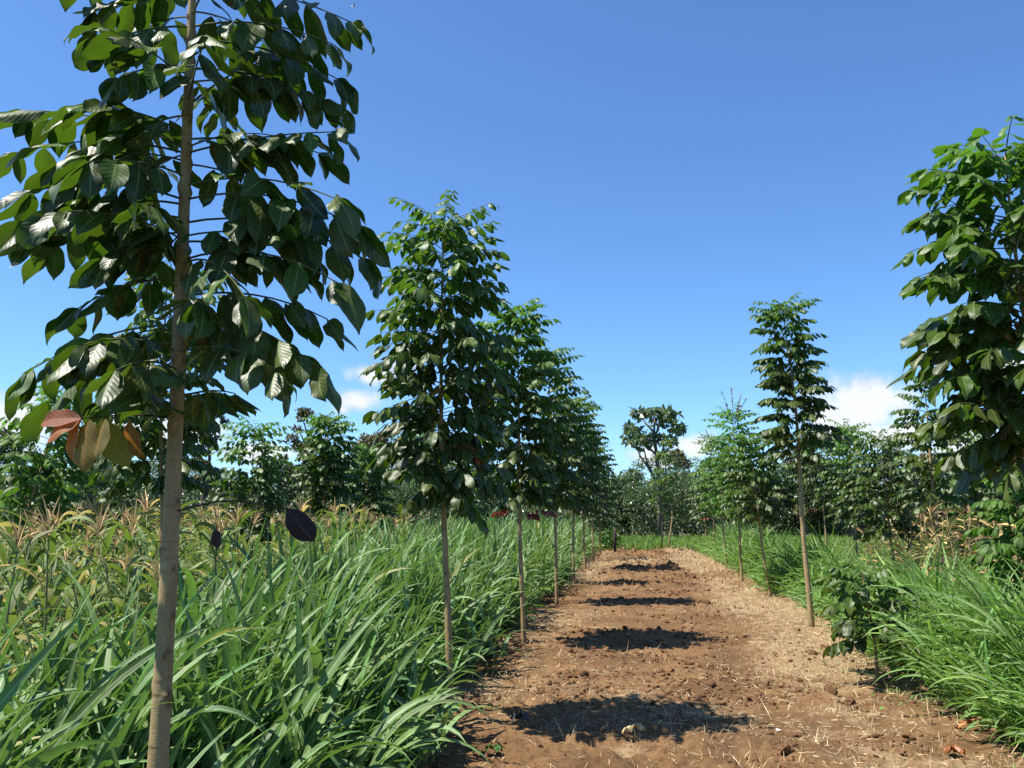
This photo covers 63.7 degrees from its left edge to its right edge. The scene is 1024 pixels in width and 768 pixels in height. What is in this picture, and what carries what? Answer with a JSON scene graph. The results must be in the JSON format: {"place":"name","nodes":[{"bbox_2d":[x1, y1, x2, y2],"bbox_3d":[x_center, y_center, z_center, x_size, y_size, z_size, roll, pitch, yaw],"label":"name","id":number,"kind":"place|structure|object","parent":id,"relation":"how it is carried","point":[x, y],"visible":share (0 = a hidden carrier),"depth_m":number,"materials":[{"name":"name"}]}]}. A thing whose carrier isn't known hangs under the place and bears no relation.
{"place":"outdoors","nodes":[
{"label":"outdoors","id":0,"kind":"place"},
{"bbox_2d":[0,466,601,767],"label":"tall grass","id":1,"kind":"structure","parent":0,"point":[315,664],"depth_m":4.26,"materials":[{"name":"plant"}]},
{"bbox_2d":[1,524,952,688],"bbox_3d":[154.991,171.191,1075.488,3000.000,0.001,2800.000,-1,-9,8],"label":"ground","id":2,"kind":"structure","parent":0,"point":[29,677],"depth_m":68.17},
{"bbox_2d":[0,427,28,513],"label":"tree","id":3,"kind":"object","parent":2,"relation":"on","point":[4,431],"visible":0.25,"depth_m":44.02,"materials":[{"name":"green plant"}]},
{"bbox_2d":[0,517,45,642],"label":"maize plant","id":4,"kind":"object","parent":2,"relation":"on","point":[2,550],"visible":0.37,"depth_m":6.90,"materials":[{"name":"plant"}]},
{"bbox_2d":[0,512,54,674],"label":"maize plant","id":5,"kind":"object","parent":2,"relation":"on","point":[14,616],"visible":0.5,"depth_m":5.87,"materials":[{"name":"plant"}]},
{"bbox_2d":[4,487,57,653],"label":"maize plant","id":6,"kind":"object","parent":2,"relation":"on","point":[29,577],"visible":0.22,"depth_m":8.47,"materials":[{"name":"plant"}]},
{"bbox_2d":[0,509,63,689],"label":"maize plant","id":7,"kind":"object","parent":2,"relation":"on","point":[4,534],"visible":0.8,"depth_m":4.57,"materials":[{"name":"plant"}]},
{"bbox_2d":[7,506,65,651],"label":"maize plant","id":8,"kind":"object","parent":2,"relation":"on","point":[29,560],"visible":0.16,"depth_m":8.97,"materials":[{"name":"plant"}]},
{"bbox_2d":[8,451,70,544],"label":"tree","id":9,"kind":"object","parent":2,"relation":"on","point":[47,473],"visible":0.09,"depth_m":23.83,"materials":[{"name":"green plant"}]},
{"bbox_2d":[17,526,62,623],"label":"maize plant","id":10,"kind":"object","parent":2,"relation":"on","point":[43,556],"visible":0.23,"depth_m":9.49,"materials":[{"name":"plant"}]},
{"bbox_2d":[0,386,99,582],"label":"young tree","id":11,"kind":"object","parent":2,"relation":"on","point":[54,493],"visible":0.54,"depth_m":8.68,"materials":[{"name":"green plant"}]},
{"bbox_2d":[0,495,99,671],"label":"maize plant","id":12,"kind":"object","parent":2,"relation":"on","point":[60,588],"visible":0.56,"depth_m":5.01,"materials":[{"name":"plant"}]},
{"bbox_2d":[20,502,85,651],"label":"maize plant","id":13,"kind":"object","parent":2,"relation":"on","point":[52,555],"visible":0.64,"depth_m":7.46,"materials":[{"name":"plant"}]},
{"bbox_2d":[39,501,85,615],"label":"maize plant","id":14,"kind":"object","parent":2,"relation":"on","point":[75,559],"visible":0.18,"depth_m":11.21,"materials":[{"name":"plant"}]},
{"bbox_2d":[26,500,102,637],"bbox_3d":[-4.362,1.997,8.033,0.476,1.760,0.884,0,-9,-3],"label":"maize plant","id":15,"kind":"object","parent":2,"relation":"on","point":[69,535],"visible":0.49,"depth_m":8.08,"materials":[{"name":"plant"}]},
{"bbox_2d":[31,532,115,670],"bbox_3d":[-3.538,1.913,6.671,0.704,1.493,0.380,-3,-10,5],"label":"maize plant","id":16,"kind":"object","parent":2,"relation":"on","point":[69,615],"visible":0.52,"depth_m":6.68,"materials":[{"name":"plant"}]},
{"bbox_2d":[38,518,114,639],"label":"maize plant","id":17,"kind":"object","parent":2,"relation":"on","point":[71,566],"visible":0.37,"depth_m":7.90,"materials":[{"name":"plant"}]},
{"bbox_2d":[37,493,124,620],"bbox_3d":[-4.505,2.040,8.691,0.939,1.878,0.460,3,-9,-17],"label":"maize plant","id":18,"kind":"object","parent":2,"relation":"on","point":[102,505],"visible":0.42,"depth_m":8.79,"materials":[{"name":"plant"}]},
{"bbox_2d":[41,535,130,662],"bbox_3d":[-2.958,1.778,5.761,0.679,1.485,0.541,3,-9,-16],"label":"maize plant","id":19,"kind":"object","parent":2,"relation":"on","point":[72,593],"visible":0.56,"depth_m":5.82,"materials":[{"name":"plant"}]},
{"bbox_2d":[60,497,115,646],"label":"maize plant","id":20,"kind":"object","parent":2,"relation":"on","point":[95,516],"visible":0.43,"depth_m":8.65,"materials":[{"name":"plant"}]},
{"bbox_2d":[60,508,115,609],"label":"maize plant","id":21,"kind":"object","parent":2,"relation":"on","point":[96,587],"visible":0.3,"depth_m":9.54,"materials":[{"name":"plant"}]},
{"bbox_2d":[66,461,116,532],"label":"tree","id":22,"kind":"object","parent":2,"relation":"on","point":[98,483],"visible":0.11,"depth_m":32.11,"materials":[{"name":"green plant"}]},
{"bbox_2d":[34,452,150,568],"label":"young tree","id":23,"kind":"object","parent":2,"relation":"on","point":[99,492],"visible":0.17,"depth_m":14.05,"materials":[{"name":"green plant"}]},
{"bbox_2d":[67,543,118,638],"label":"maize plant","id":24,"kind":"object","parent":2,"relation":"on","point":[97,561],"visible":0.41,"depth_m":7.27,"materials":[{"name":"plant"}]},
{"bbox_2d":[56,501,158,675],"bbox_3d":[-2.768,1.647,5.689,0.811,1.719,0.437,3,-9,-17],"label":"maize plant","id":25,"kind":"object","parent":2,"relation":"on","point":[107,542],"visible":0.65,"depth_m":5.75,"materials":[{"name":"plant"}]},
{"bbox_2d":[75,527,143,634],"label":"maize plant","id":26,"kind":"object","parent":2,"relation":"on","point":[116,542],"visible":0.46,"depth_m":8.12,"materials":[{"name":"plant"}]},
{"bbox_2d":[97,504,144,635],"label":"maize plant","id":27,"kind":"object","parent":2,"relation":"on","point":[123,532],"visible":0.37,"depth_m":9.51,"materials":[{"name":"plant"}]},
{"bbox_2d":[96,514,152,637],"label":"maize plant","id":28,"kind":"object","parent":2,"relation":"on","point":[113,586],"visible":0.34,"depth_m":7.28,"materials":[{"name":"plant"}]},
{"bbox_2d":[90,499,161,655],"bbox_3d":[-3.031,1.760,6.481,0.414,1.742,0.869,-1,-9,6],"label":"maize plant","id":29,"kind":"object","parent":2,"relation":"on","point":[132,569],"visible":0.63,"depth_m":6.56,"materials":[{"name":"plant"}]},
{"bbox_2d":[76,539,176,694],"bbox_3d":[-2.518,1.717,5.265,0.353,1.448,0.669,-7,-11,36],"label":"maize plant","id":30,"kind":"object","parent":2,"relation":"on","point":[121,573],"visible":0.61,"depth_m":5.30,"materials":[{"name":"plant"}]},
{"bbox_2d":[117,495,159,640],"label":"maize plant","id":31,"kind":"object","parent":2,"relation":"on","point":[140,510],"visible":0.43,"depth_m":8.75,"materials":[{"name":"plant"}]},
{"bbox_2d":[112,542,177,650],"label":"maize plant","id":32,"kind":"object","parent":2,"relation":"on","point":[152,582],"visible":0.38,"depth_m":5.22,"materials":[{"name":"plant"}]},
{"bbox_2d":[115,488,187,631],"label":"maize plant","id":33,"kind":"object","parent":2,"relation":"on","point":[143,538],"visible":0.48,"depth_m":7.84,"materials":[{"name":"plant"}]},
{"bbox_2d":[99,523,205,632],"bbox_3d":[-2.819,1.822,6.433,0.746,1.606,0.510,6,-11,-32],"label":"maize plant","id":34,"kind":"object","parent":2,"relation":"on","point":[156,547],"visible":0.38,"depth_m":6.38,"materials":[{"name":"plant"}]},
{"bbox_2d":[86,254,226,532],"bbox_3d":[-3.090,0.786,7.049,1.252,3.904,1.271,-1,-9,8],"label":"young tree","id":35,"kind":"object","parent":2,"relation":"on","point":[153,440],"visible":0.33,"depth_m":7.07,"materials":[{"name":"green plant"}]},
{"bbox_2d":[146,500,208,616],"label":"maize plant","id":36,"kind":"object","parent":2,"relation":"on","point":[201,562],"visible":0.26,"depth_m":8.01,"materials":[{"name":"plant"}]},
{"bbox_2d":[0,0,390,767],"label":"young tree","id":37,"kind":"object","parent":2,"relation":"on","point":[112,234],"visible":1,"depth_m":2.55,"materials":[{"name":"green plant"}]},
{"bbox_2d":[179,501,221,589],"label":"maize plant","id":38,"kind":"object","parent":2,"relation":"on","point":[197,529],"visible":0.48,"depth_m":12.49,"materials":[{"name":"plant"}]},
{"bbox_2d":[189,392,229,531],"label":"tree","id":39,"kind":"object","parent":2,"relation":"on","point":[199,478],"visible":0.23,"depth_m":40.35,"materials":[{"name":"green plant"}]},
{"bbox_2d":[186,508,242,608],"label":"maize plant","id":40,"kind":"object","parent":2,"relation":"on","point":[213,528],"visible":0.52,"depth_m":6.68,"materials":[{"name":"plant"}]},
{"bbox_2d":[186,508,244,590],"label":"maize plant","id":41,"kind":"object","parent":2,"relation":"on","point":[209,538],"visible":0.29,"depth_m":7.82,"materials":[{"name":"plant"}]},
{"bbox_2d":[195,508,244,599],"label":"maize plant","id":42,"kind":"object","parent":2,"relation":"on","point":[224,552],"visible":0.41,"depth_m":8.54,"materials":[{"name":"plant"}]},
{"bbox_2d":[195,507,266,605],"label":"maize plant","id":43,"kind":"object","parent":2,"relation":"on","point":[240,538],"visible":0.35,"depth_m":9.74,"materials":[{"name":"plant"}]},
{"bbox_2d":[218,505,275,598],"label":"maize plant","id":44,"kind":"object","parent":2,"relation":"on","point":[244,518],"visible":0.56,"depth_m":8.54,"materials":[{"name":"plant"}]},
{"bbox_2d":[231,507,263,578],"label":"maize plant","id":45,"kind":"object","parent":2,"relation":"on","point":[244,544],"visible":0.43,"depth_m":11.05,"materials":[{"name":"plant"}]},
{"bbox_2d":[201,413,298,556],"bbox_3d":[-4.128,2.095,13.078,1.471,3.196,1.549,-1,-9,8],"label":"young tree","id":46,"kind":"object","parent":2,"relation":"on","point":[264,493],"visible":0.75,"depth_m":13.03,"materials":[{"name":"green plant"}]},
{"bbox_2d":[257,508,281,562],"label":"maize plant","id":47,"kind":"object","parent":2,"relation":"on","point":[273,523],"visible":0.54,"depth_m":10.75,"materials":[{"name":"plant"}]},
{"bbox_2d":[254,458,304,532],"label":"tree","id":48,"kind":"object","parent":2,"relation":"on","point":[285,468],"visible":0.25,"depth_m":37.34,"materials":[{"name":"green plant"}]},
{"bbox_2d":[278,407,330,493],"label":"tree","id":49,"kind":"object","parent":2,"relation":"on","point":[302,413],"visible":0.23,"depth_m":41.69,"materials":[{"name":"green plant"}]},
{"bbox_2d":[289,411,363,535],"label":"young tree","id":50,"kind":"object","parent":2,"relation":"on","point":[335,458],"visible":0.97,"depth_m":17.54,"materials":[{"name":"green plant"}]},
{"bbox_2d":[321,499,356,557],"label":"maize plant","id":51,"kind":"object","parent":2,"relation":"on","point":[334,530],"visible":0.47,"depth_m":11.49,"materials":[{"name":"plant"}]},
{"bbox_2d":[337,442,399,529],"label":"young tree","id":52,"kind":"object","parent":2,"relation":"on","point":[374,493],"visible":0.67,"depth_m":20.49,"materials":[{"name":"green plant"}]},
{"bbox_2d":[348,431,394,514],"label":"tree","id":53,"kind":"object","parent":2,"relation":"on","point":[370,440],"visible":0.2,"depth_m":40.84,"materials":[{"name":"green plant"}]},
{"bbox_2d":[407,419,454,537],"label":"young tree","id":54,"kind":"object","parent":2,"relation":"on","point":[413,480],"visible":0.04,"depth_m":22.29,"materials":[{"name":"green plant"}]},
{"bbox_2d":[358,190,520,732],"bbox_3d":[-0.564,0.575,6.110,1.248,4.027,1.215,-1,-9,8],"label":"young tree","id":55,"kind":"object","parent":2,"relation":"on","point":[462,450],"visible":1,"depth_m":6.11,"materials":[{"name":"green plant"}]},
{"bbox_2d":[446,461,488,523],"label":"young tree","id":56,"kind":"object","parent":2,"relation":"on","point":[474,505],"visible":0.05,"depth_m":27.29,"materials":[{"name":"green plant"}]},
{"bbox_2d":[459,460,511,526],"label":"tree","id":57,"kind":"object","parent":2,"relation":"on","point":[494,503],"visible":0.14,"depth_m":41.42,"materials":[{"name":"green plant"}]},
{"bbox_2d":[0,431,993,538],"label":"thicket","id":58,"kind":"object","parent":2,"relation":"on","point":[648,516],"visible":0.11,"depth_m":45.40,"materials":[{"name":"dark green leaf"}]},
{"bbox_2d":[0,469,1022,691],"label":"undergrowth","id":59,"kind":"object","parent":2,"relation":"on","point":[19,635],"depth_m":17.33,"materials":[{"name":"plant"}]},
{"bbox_2d":[471,298,571,643],"bbox_3d":[0.072,1.063,10.060,1.316,4.296,1.334,-1,-9,8],"label":"young tree","id":60,"kind":"object","parent":2,"relation":"on","point":[534,403],"visible":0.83,"depth_m":10.00,"materials":[{"name":"green plant"}]},
{"bbox_2d":[513,346,594,605],"bbox_3d":[0.690,1.578,14.394,1.473,4.629,1.461,-1,-9,8],"label":"young tree","id":61,"kind":"object","parent":2,"relation":"on","point":[566,475],"visible":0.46,"depth_m":14.35,"materials":[{"name":"green plant"}]},
{"bbox_2d":[544,391,605,583],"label":"young tree","id":62,"kind":"object","parent":2,"relation":"on","point":[587,453],"visible":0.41,"depth_m":18.34,"materials":[{"name":"green plant"}]},
{"bbox_2d":[557,400,613,569],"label":"young tree","id":63,"kind":"object","parent":2,"relation":"on","point":[597,492],"visible":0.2,"depth_m":22.43,"materials":[{"name":"green plant"}]},
{"bbox_2d":[568,428,614,560],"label":"young tree","id":64,"kind":"object","parent":2,"relation":"on","point":[603,510],"visible":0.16,"depth_m":26.55,"materials":[{"name":"green plant"}]},
{"bbox_2d":[582,446,620,553],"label":"young tree","id":65,"kind":"object","parent":2,"relation":"on","point":[608,521],"visible":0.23,"depth_m":30.85,"materials":[{"name":"green plant"}]},
{"bbox_2d":[596,526,622,547],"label":"shrub","id":66,"kind":"object","parent":2,"relation":"on","point":[608,537],"visible":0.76,"depth_m":32.55,"materials":[{"name":"green plant"}]},
{"bbox_2d":[607,466,647,537],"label":"tree","id":67,"kind":"object","parent":2,"relation":"on","point":[625,517],"visible":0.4,"depth_m":46.75,"materials":[{"name":"green plant"}]},
{"bbox_2d":[619,402,687,536],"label":"umbrella tree","id":68,"kind":"object","parent":2,"relation":"on","point":[640,441],"visible":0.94,"depth_m":43.10,"materials":[{"name":"green plant"}]},
{"bbox_2d":[647,438,678,547],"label":"sapling","id":69,"kind":"object","parent":2,"relation":"on","point":[664,483],"visible":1,"depth_m":32.69,"materials":[{"name":"plant"}]},
{"bbox_2d":[661,448,692,536],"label":"tree","id":70,"kind":"object","parent":2,"relation":"on","point":[685,463],"visible":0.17,"depth_m":58.18,"materials":[{"name":"green plant"}]},
{"bbox_2d":[685,478,721,547],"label":"young tree","id":71,"kind":"object","parent":2,"relation":"on","point":[696,518],"visible":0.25,"depth_m":31.47,"materials":[{"name":"green plant"}]},
{"bbox_2d":[683,456,733,550],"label":"young tree","id":72,"kind":"object","parent":2,"relation":"on","point":[700,488],"visible":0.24,"depth_m":27.54,"materials":[{"name":"green plant"}]},
{"bbox_2d":[415,547,1012,767],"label":"soil clods","id":73,"kind":"object","parent":2,"relation":"on","point":[712,683],"visible":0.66,"depth_m":7.65,"materials":[{"name":"soil"}]},
{"bbox_2d":[688,429,751,568],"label":"young tree","id":74,"kind":"object","parent":2,"relation":"on","point":[710,494],"visible":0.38,"depth_m":23.23,"materials":[{"name":"green plant"}]},
{"bbox_2d":[699,388,768,580],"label":"young tree","id":75,"kind":"object","parent":2,"relation":"on","point":[727,436],"visible":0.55,"depth_m":19.18,"materials":[{"name":"green plant"}]},
{"bbox_2d":[715,431,794,596],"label":"young tree","id":76,"kind":"object","parent":2,"relation":"on","point":[768,512],"visible":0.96,"depth_m":15.77,"materials":[{"name":"green plant"}]},
{"bbox_2d":[510,579,1017,767],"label":"green shoots","id":77,"kind":"object","parent":2,"relation":"on","point":[964,762],"visible":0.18,"depth_m":7.25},
{"bbox_2d":[750,462,799,535],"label":"tree","id":78,"kind":"object","parent":2,"relation":"on","point":[788,496],"visible":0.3,"depth_m":45.15,"materials":[{"name":"green plant"}]},
{"bbox_2d":[748,292,852,626],"bbox_3d":[4.004,1.069,11.491,1.248,4.729,1.329,-1,-9,8],"label":"young tree","id":79,"kind":"object","parent":2,"relation":"on","point":[782,380],"visible":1,"depth_m":11.56,"materials":[{"name":"green plant"}]},
{"bbox_2d":[779,437,829,537],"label":"tree","id":80,"kind":"object","parent":2,"relation":"on","point":[808,515],"visible":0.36,"depth_m":43.47,"materials":[{"name":"green plant"}]},
{"bbox_2d":[786,438,856,546],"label":"young tree","id":81,"kind":"object","parent":2,"relation":"on","point":[817,502],"visible":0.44,"depth_m":22.83,"materials":[{"name":"green plant"}]},
{"bbox_2d":[824,425,873,536],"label":"tree","id":82,"kind":"object","parent":2,"relation":"on","point":[849,516],"visible":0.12,"depth_m":41.32,"materials":[{"name":"green plant"}]},
{"bbox_2d":[814,418,887,555],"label":"young tree","id":83,"kind":"object","parent":2,"relation":"on","point":[844,480],"visible":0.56,"depth_m":18.95,"materials":[{"name":"green plant"}]},
{"bbox_2d":[811,562,932,681],"bbox_3d":[3.356,2.258,7.641,1.014,1.180,1.261,-1,-9,8],"label":"sapling","id":84,"kind":"object","parent":2,"relation":"on","point":[849,583],"visible":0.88,"depth_m":7.58,"materials":[{"name":"green plant"}]},
{"bbox_2d":[833,429,933,566],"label":"young tree","id":85,"kind":"object","parent":2,"relation":"on","point":[882,532],"visible":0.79,"depth_m":15.90,"materials":[{"name":"green plant"}]},
{"bbox_2d":[867,442,923,539],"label":"tree","id":86,"kind":"object","parent":2,"relation":"on","point":[912,483],"visible":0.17,"depth_m":39.51,"materials":[{"name":"green plant"}]},
{"bbox_2d":[777,533,1023,603],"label":"field weeds","id":87,"kind":"object","parent":2,"relation":"on","point":[861,548],"visible":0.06,"depth_m":23.39,"materials":[{"name":"green plant"}]},
{"bbox_2d":[883,509,944,566],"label":"dry maize plant","id":88,"kind":"object","parent":2,"relation":"on","point":[913,538],"visible":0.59,"depth_m":15.38,"materials":[{"name":"plant"}]},
{"bbox_2d":[917,512,937,578],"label":"dry maize plant","id":89,"kind":"object","parent":2,"relation":"on","point":[921,528],"visible":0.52,"depth_m":13.97,"materials":[{"name":"plant"}]},
{"bbox_2d":[905,511,952,574],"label":"dry maize plant","id":90,"kind":"object","parent":2,"relation":"on","point":[929,531],"visible":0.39,"depth_m":15.03,"materials":[{"name":"plant"}]},
{"bbox_2d":[885,376,973,586],"bbox_3d":[6.651,1.745,13.071,1.299,3.886,1.326,3,-9,-19],"label":"young tree","id":91,"kind":"object","parent":2,"relation":"on","point":[912,463],"visible":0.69,"depth_m":13.13,"materials":[{"name":"green plant"}]},
{"bbox_2d":[914,450,957,530],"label":"tree","id":92,"kind":"object","parent":2,"relation":"on","point":[925,455],"visible":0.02,"depth_m":42.83,"materials":[{"name":"green plant"}]},
{"bbox_2d":[905,502,966,579],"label":"dry maize plant","id":93,"kind":"object","parent":2,"relation":"on","point":[936,512],"visible":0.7,"depth_m":12.43,"materials":[{"name":"plant"}]},
{"bbox_2d":[927,512,978,594],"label":"dry maize plant","id":94,"kind":"object","parent":2,"relation":"on","point":[951,523],"visible":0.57,"depth_m":11.60,"materials":[{"name":"plant"}]},
{"bbox_2d":[886,114,1023,503],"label":"young tree","id":95,"kind":"object","parent":2,"relation":"on","point":[985,376],"visible":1,"depth_m":3.78,"materials":[{"name":"green plant"}]},
{"bbox_2d":[921,430,1001,571],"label":"young tree","id":96,"kind":"object","parent":2,"relation":"on","point":[977,497],"visible":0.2,"depth_m":16.65,"materials":[{"name":"green plant"}]},
{"bbox_2d":[939,505,987,581],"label":"dry maize plant","id":97,"kind":"object","parent":2,"relation":"on","point":[968,551],"visible":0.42,"depth_m":13.46,"materials":[{"name":"plant"}]},
{"bbox_2d":[945,507,992,581],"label":"dry maize plant","id":98,"kind":"object","parent":2,"relation":"on","point":[972,523],"visible":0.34,"depth_m":13.96,"materials":[{"name":"plant"}]},
{"bbox_2d":[944,501,1002,562],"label":"tree","id":99,"kind":"object","parent":2,"relation":"on","point":[958,525],"visible":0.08,"depth_m":21.94,"materials":[{"name":"green plant"}]},
{"bbox_2d":[960,469,1023,604],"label":"young tree","id":100,"kind":"object","parent":2,"relation":"on","point":[998,510],"visible":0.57,"depth_m":8.29,"materials":[{"name":"green plant"}]},
{"bbox_2d":[960,467,1023,531],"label":"tree","id":101,"kind":"object","parent":2,"relation":"on","point":[1001,498],"depth_m":31.46,"materials":[{"name":"green plant"}]},
{"bbox_2d":[0,0,1023,504],"label":"sky","id":102,"kind":"structure","parent":0,"point":[656,172],"materials":[{"name":"blue"}]},
{"bbox_2d":[407,548,1023,767],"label":"path","id":103,"kind":"structure","parent":0,"point":[527,753],"depth_m":6.75,"materials":[{"name":"soil"}]},
{"bbox_2d":[409,546,1023,767],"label":"dry straw","id":104,"kind":"object","parent":103,"relation":"on","point":[697,559],"visible":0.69,"depth_m":7.55,"materials":[{"name":"plant"}]},
{"bbox_2d":[590,530,955,552],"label":"meadow grass","id":105,"kind":"structure","parent":0,"point":[645,542],"depth_m":35.20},
{"bbox_2d":[687,506,1023,756],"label":"long grass","id":106,"kind":"structure","parent":0,"point":[977,649],"depth_m":6.94,"materials":[{"name":"plant"}]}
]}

